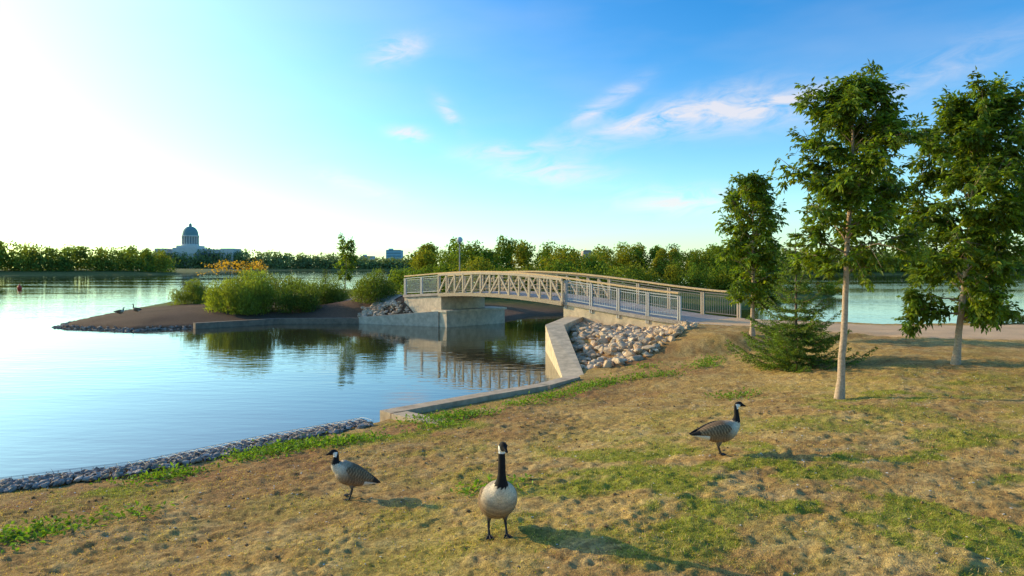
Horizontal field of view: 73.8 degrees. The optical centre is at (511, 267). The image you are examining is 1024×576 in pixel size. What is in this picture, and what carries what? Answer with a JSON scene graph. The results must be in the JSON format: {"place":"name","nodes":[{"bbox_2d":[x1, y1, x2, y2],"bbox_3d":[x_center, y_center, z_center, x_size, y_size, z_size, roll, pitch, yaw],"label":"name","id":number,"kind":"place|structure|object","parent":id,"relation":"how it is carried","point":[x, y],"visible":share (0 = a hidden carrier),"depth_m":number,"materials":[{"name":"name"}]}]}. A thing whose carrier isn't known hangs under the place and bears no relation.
{"place":"outdoors","nodes":[
{"label":"outdoors","id":0,"kind":"place"},
{"bbox_2d":[344,291,407,303],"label":"gravel path","id":1,"kind":"structure","parent":0,"point":[392,298],"depth_m":47.14,"materials":[{"name":"gravel"}]},
{"bbox_2d":[0,268,1023,575],"bbox_3d":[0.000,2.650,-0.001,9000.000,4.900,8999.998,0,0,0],"label":"ground","id":2,"kind":"structure","parent":0,"point":[978,498],"depth_m":8.70,"materials":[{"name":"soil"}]},
{"bbox_2d":[0,239,180,272],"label":"lakeside trees","id":3,"kind":"object","parent":2,"relation":"on","point":[32,258],"visible":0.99,"depth_m":352.64,"materials":[{"name":"green plant"}]},
{"bbox_2d":[113,307,123,313],"bbox_3d":[-27.045,2.942,46.999,0.762,0.438,0.320,0,0,0],"label":"canada goose","id":4,"kind":"object","parent":2,"relation":"on","point":[119,311],"visible":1,"depth_m":46.89,"materials":[{"name":"paint"}]},
{"bbox_2d":[51,301,192,330],"bbox_3d":[-30.049,3.588,53.425,8.150,0.574,34.447,0,0,-29],"label":"shore riprap","id":5,"kind":"object","parent":2,"relation":"on","point":[99,327],"visible":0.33,"depth_m":40.01,"materials":[{"name":"grey stone"}]},
{"bbox_2d":[132,304,141,311],"bbox_3d":[-26.164,2.785,47.599,0.781,0.538,0.320,0,0,0],"label":"canada goose","id":6,"kind":"object","parent":2,"relation":"on","point":[136,309],"visible":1,"depth_m":47.48,"materials":[{"name":"paint"}]},
{"bbox_2d":[0,417,373,492],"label":"gabion edging","id":7,"kind":"object","parent":2,"relation":"on","point":[11,484],"visible":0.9,"depth_m":11.70,"materials":[{"name":"stone"}]},
{"bbox_2d":[167,277,208,305],"bbox_3d":[-25.688,1.899,55.210,3.411,2.481,3.803,0,0,0],"label":"willow shrub","id":8,"kind":"object","parent":2,"relation":"on","point":[195,291],"visible":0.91,"depth_m":54.36,"materials":[{"name":"green plant"}]},
{"bbox_2d":[154,245,240,268],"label":"building","id":9,"kind":"structure","parent":2,"relation":"on","point":[188,249],"depth_m":896.00,"materials":[{"name":"beige stone"}]},
{"bbox_2d":[181,235,198,245],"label":"drum","id":10,"kind":"object","parent":9,"relation":"on","point":[190,239],"visible":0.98,"depth_m":902.26,"materials":[{"name":"stone"}]},
{"bbox_2d":[182,223,198,234],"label":"dome","id":11,"kind":"structure","parent":10,"relation":"on","point":[189,230],"depth_m":903.37,"materials":[{"name":"stone"}]},
{"bbox_2d":[196,259,267,281],"bbox_3d":[-22.463,1.009,56.066,6.606,3.707,2.729,0,0,0],"label":"goldenrod shrub","id":12,"kind":"object","parent":2,"relation":"on","point":[257,266],"visible":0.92,"depth_m":55.79,"materials":[{"name":"yellow plant"}]},
{"bbox_2d":[201,267,279,314],"bbox_3d":[-18.561,1.634,46.924,5.336,3.386,5.366,0,0,0],"label":"willow shrub","id":13,"kind":"object","parent":2,"relation":"on","point":[252,294],"visible":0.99,"depth_m":45.87,"materials":[{"name":"green plant"}]},
{"bbox_2d":[134,247,412,268],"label":"lakeside trees","id":14,"kind":"object","parent":2,"relation":"on","point":[301,262],"visible":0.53,"depth_m":903.60,"materials":[{"name":"green plant"}]},
{"bbox_2d":[244,272,319,296],"bbox_3d":[-21.212,1.667,62.125,8.165,2.611,4.297,0,0,0],"label":"willow shrub","id":15,"kind":"object","parent":2,"relation":"on","point":[277,281],"visible":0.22,"depth_m":61.66,"materials":[{"name":"green plant"}]},
{"bbox_2d":[265,279,322,313],"bbox_3d":[-15.249,2.023,47.933,4.246,2.531,4.380,0,0,0],"label":"willow shrub","id":16,"kind":"object","parent":2,"relation":"on","point":[292,299],"visible":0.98,"depth_m":47.03,"materials":[{"name":"green plant"}]},
{"bbox_2d":[193,311,438,328],"bbox_3d":[-11.784,3.625,42.722,14.617,1.950,3.628,0,0,-6],"label":"concrete bulkhead","id":17,"kind":"object","parent":2,"relation":"on","point":[422,319],"visible":0.36,"depth_m":42.84,"materials":[{"name":"grey concrete"}]},
{"bbox_2d":[296,274,351,303],"bbox_3d":[-14.159,1.671,52.105,4.044,2.632,4.598,0,0,0],"label":"willow shrub","id":18,"kind":"object","parent":2,"relation":"on","point":[332,295],"visible":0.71,"depth_m":51.05,"materials":[{"name":"green plant"}]},
{"bbox_2d":[321,269,328,284],"bbox_3d":[-15.584,1.369,57.032,1.464,2.688,1.843,0,0,0],"label":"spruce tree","id":19,"kind":"object","parent":2,"relation":"on","point":[325,273],"visible":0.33,"depth_m":56.96,"materials":[{"name":"green plant"}]},
{"bbox_2d":[332,234,359,292],"bbox_3d":[-14.604,-0.263,60.060,2.400,5.797,2.558,0,0,-33],"label":"aspen tree","id":20,"kind":"object","parent":2,"relation":"on","point":[351,258],"visible":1,"depth_m":59.86,"materials":[{"name":"green plant"}]},
{"bbox_2d":[326,449,380,500],"bbox_3d":[-2.043,2.637,8.789,0.700,0.651,0.322,0,0,-29],"label":"canada goose","id":21,"kind":"object","parent":2,"relation":"on","point":[351,475],"visible":1,"depth_m":8.66,"materials":[{"name":"paint"}]},
{"bbox_2d":[346,267,398,303],"bbox_3d":[-9.709,1.230,47.538,3.840,2.596,4.184,0,0,0],"label":"willow shrub","id":22,"kind":"object","parent":2,"relation":"on","point":[369,288],"visible":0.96,"depth_m":47.03,"materials":[{"name":"green plant"}]},
{"bbox_2d":[0,353,761,553],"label":"weeds","id":23,"kind":"object","parent":2,"relation":"on","point":[335,439],"visible":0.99,"depth_m":12.28,"materials":[{"name":"green plant"}]},
{"bbox_2d":[357,300,411,316],"bbox_3d":[-8.335,2.794,44.775,5.517,1.456,2.095,0,0,44],"label":"abutment riprap","id":24,"kind":"object","parent":2,"relation":"on","point":[377,308],"visible":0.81,"depth_m":45.13,"materials":[{"name":"grey stone"}]},
{"bbox_2d":[386,249,402,260],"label":"office tower","id":25,"kind":"structure","parent":2,"relation":"on","point":[396,254],"depth_m":1000.00,"materials":[{"name":"glass"}]},
{"bbox_2d":[457,237,462,291],"bbox_3d":[-4.600,0.014,60.000,0.535,5.468,0.535,0,0,0],"label":"street lamp","id":26,"kind":"object","parent":2,"relation":"on","point":[459,240],"visible":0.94,"depth_m":59.95,"materials":[{"name":"paint"}]},
{"bbox_2d":[380,376,579,423],"bbox_3d":[0.134,3.920,17.687,2.217,1.360,7.534,0,0,41],"label":"concrete lake edge","id":27,"kind":"object","parent":2,"relation":"on","point":[399,413],"visible":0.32,"depth_m":17.11,"materials":[{"name":"grey concrete"}]},
{"bbox_2d":[478,442,516,539],"bbox_3d":[-0.143,2.130,6.702,0.390,0.982,0.775,0,0,0],"label":"canada goose","id":28,"kind":"object","parent":2,"relation":"on","point":[497,498],"visible":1,"depth_m":6.46,"materials":[{"name":"paint"}]},
{"bbox_2d":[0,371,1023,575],"bbox_3d":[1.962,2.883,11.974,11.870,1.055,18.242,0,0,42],"label":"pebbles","id":29,"kind":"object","parent":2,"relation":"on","point":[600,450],"visible":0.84,"depth_m":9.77,"materials":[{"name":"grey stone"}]},
{"bbox_2d":[23,394,1019,575],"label":"earth clods","id":30,"kind":"object","parent":2,"relation":"on","point":[468,510],"visible":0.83,"depth_m":9.69,"materials":[{"name":"soil"}]},
{"bbox_2d":[545,316,583,377],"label":"concrete wing wall","id":31,"kind":"structure","parent":2,"relation":"on","point":[559,350],"depth_m":26.02,"materials":[{"name":"grey concrete"}]},
{"bbox_2d":[403,271,740,328],"bbox_3d":[2.067,2.390,38.516,5.050,4.420,21.635,0,0,-44],"label":"footbridge","id":32,"kind":"object","parent":2,"relation":"on","point":[453,308],"visible":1,"depth_m":36.57,"materials":[{"name":"paint"}]},
{"bbox_2d":[384,235,766,300],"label":"tree grove","id":33,"kind":"object","parent":2,"relation":"on","point":[664,267],"visible":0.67,"depth_m":78.10,"materials":[{"name":"green plant"}]},
{"bbox_2d":[581,248,590,258],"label":"office block","id":34,"kind":"structure","parent":2,"relation":"on","point":[585,251],"depth_m":600.00,"materials":[{"name":"stone"}]},
{"bbox_2d":[568,320,700,368],"bbox_3d":[4.847,2.900,28.314,5.623,1.706,11.346,0,0,0],"label":"riprap rock pile","id":35,"kind":"object","parent":2,"relation":"on","point":[628,339],"visible":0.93,"depth_m":25.83,"materials":[{"name":"grey stone"}]},
{"bbox_2d":[689,401,745,455],"bbox_3d":[2.843,2.226,9.437,0.801,0.750,0.332,0,0,0],"label":"canada goose","id":36,"kind":"object","parent":2,"relation":"on","point":[720,432],"visible":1,"depth_m":9.34,"materials":[{"name":"paint"}]},
{"bbox_2d":[698,319,771,325],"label":"concrete approach slab","id":37,"kind":"structure","parent":2,"relation":"on","point":[722,324],"depth_m":28.96,"materials":[{"name":"grey concrete"}]},
{"bbox_2d":[712,169,797,335],"bbox_3d":[8.557,-0.542,24.419,3.242,5.964,2.823,0,0,0],"label":"ash tree","id":38,"kind":"object","parent":2,"relation":"on","point":[744,245],"visible":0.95,"depth_m":24.03,"materials":[{"name":"green plant"}]},
{"bbox_2d":[724,228,878,372],"bbox_3d":[8.119,0.947,19.329,3.579,4.113,3.341,0,0,0],"label":"spruce tree","id":39,"kind":"object","parent":2,"relation":"on","point":[777,344],"visible":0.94,"depth_m":19.05,"materials":[{"name":"green plant"}]},
{"bbox_2d":[775,280,842,295],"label":"shore shrubs","id":40,"kind":"object","parent":2,"relation":"on","point":[832,289],"visible":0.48,"depth_m":84.55,"materials":[{"name":"green plant"}]},
{"bbox_2d":[767,58,937,399],"bbox_3d":[6.758,-0.830,13.803,2.787,7.045,3.018,0,0,0],"label":"ash tree","id":41,"kind":"object","parent":2,"relation":"on","point":[842,108],"visible":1,"depth_m":13.58,"materials":[{"name":"green plant"}]},
{"bbox_2d":[703,245,1023,273],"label":"lakeside trees","id":42,"kind":"object","parent":2,"relation":"on","point":[1020,262],"visible":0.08,"depth_m":366.98,"materials":[{"name":"green plant"}]},
{"bbox_2d":[875,66,1023,364],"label":"ash tree","id":43,"kind":"object","parent":2,"relation":"on","point":[972,142],"visible":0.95,"depth_m":16.75,"materials":[{"name":"green plant"}]},
{"bbox_2d":[963,309,1023,324],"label":"lakeside shrub","id":44,"kind":"object","parent":2,"relation":"on","point":[1017,320],"visible":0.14,"depth_m":28.00,"materials":[{"name":"green plant"}]},
{"bbox_2d":[0,270,1023,479],"bbox_3d":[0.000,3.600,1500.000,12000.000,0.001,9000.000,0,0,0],"label":"lake water","id":45,"kind":"structure","parent":0,"point":[71,399],"depth_m":24.63,"materials":[{"name":"blue liquid"}]},
{"bbox_2d":[0,0,1023,267],"label":"sky","id":46,"kind":"structure","parent":0,"point":[292,127],"materials":[{"name":"blue"}]},
{"bbox_2d":[698,318,1023,339],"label":"gravel path","id":47,"kind":"structure","parent":0,"point":[1011,332],"depth_m":25.35,"materials":[{"name":"beige gravel"}]}
]}

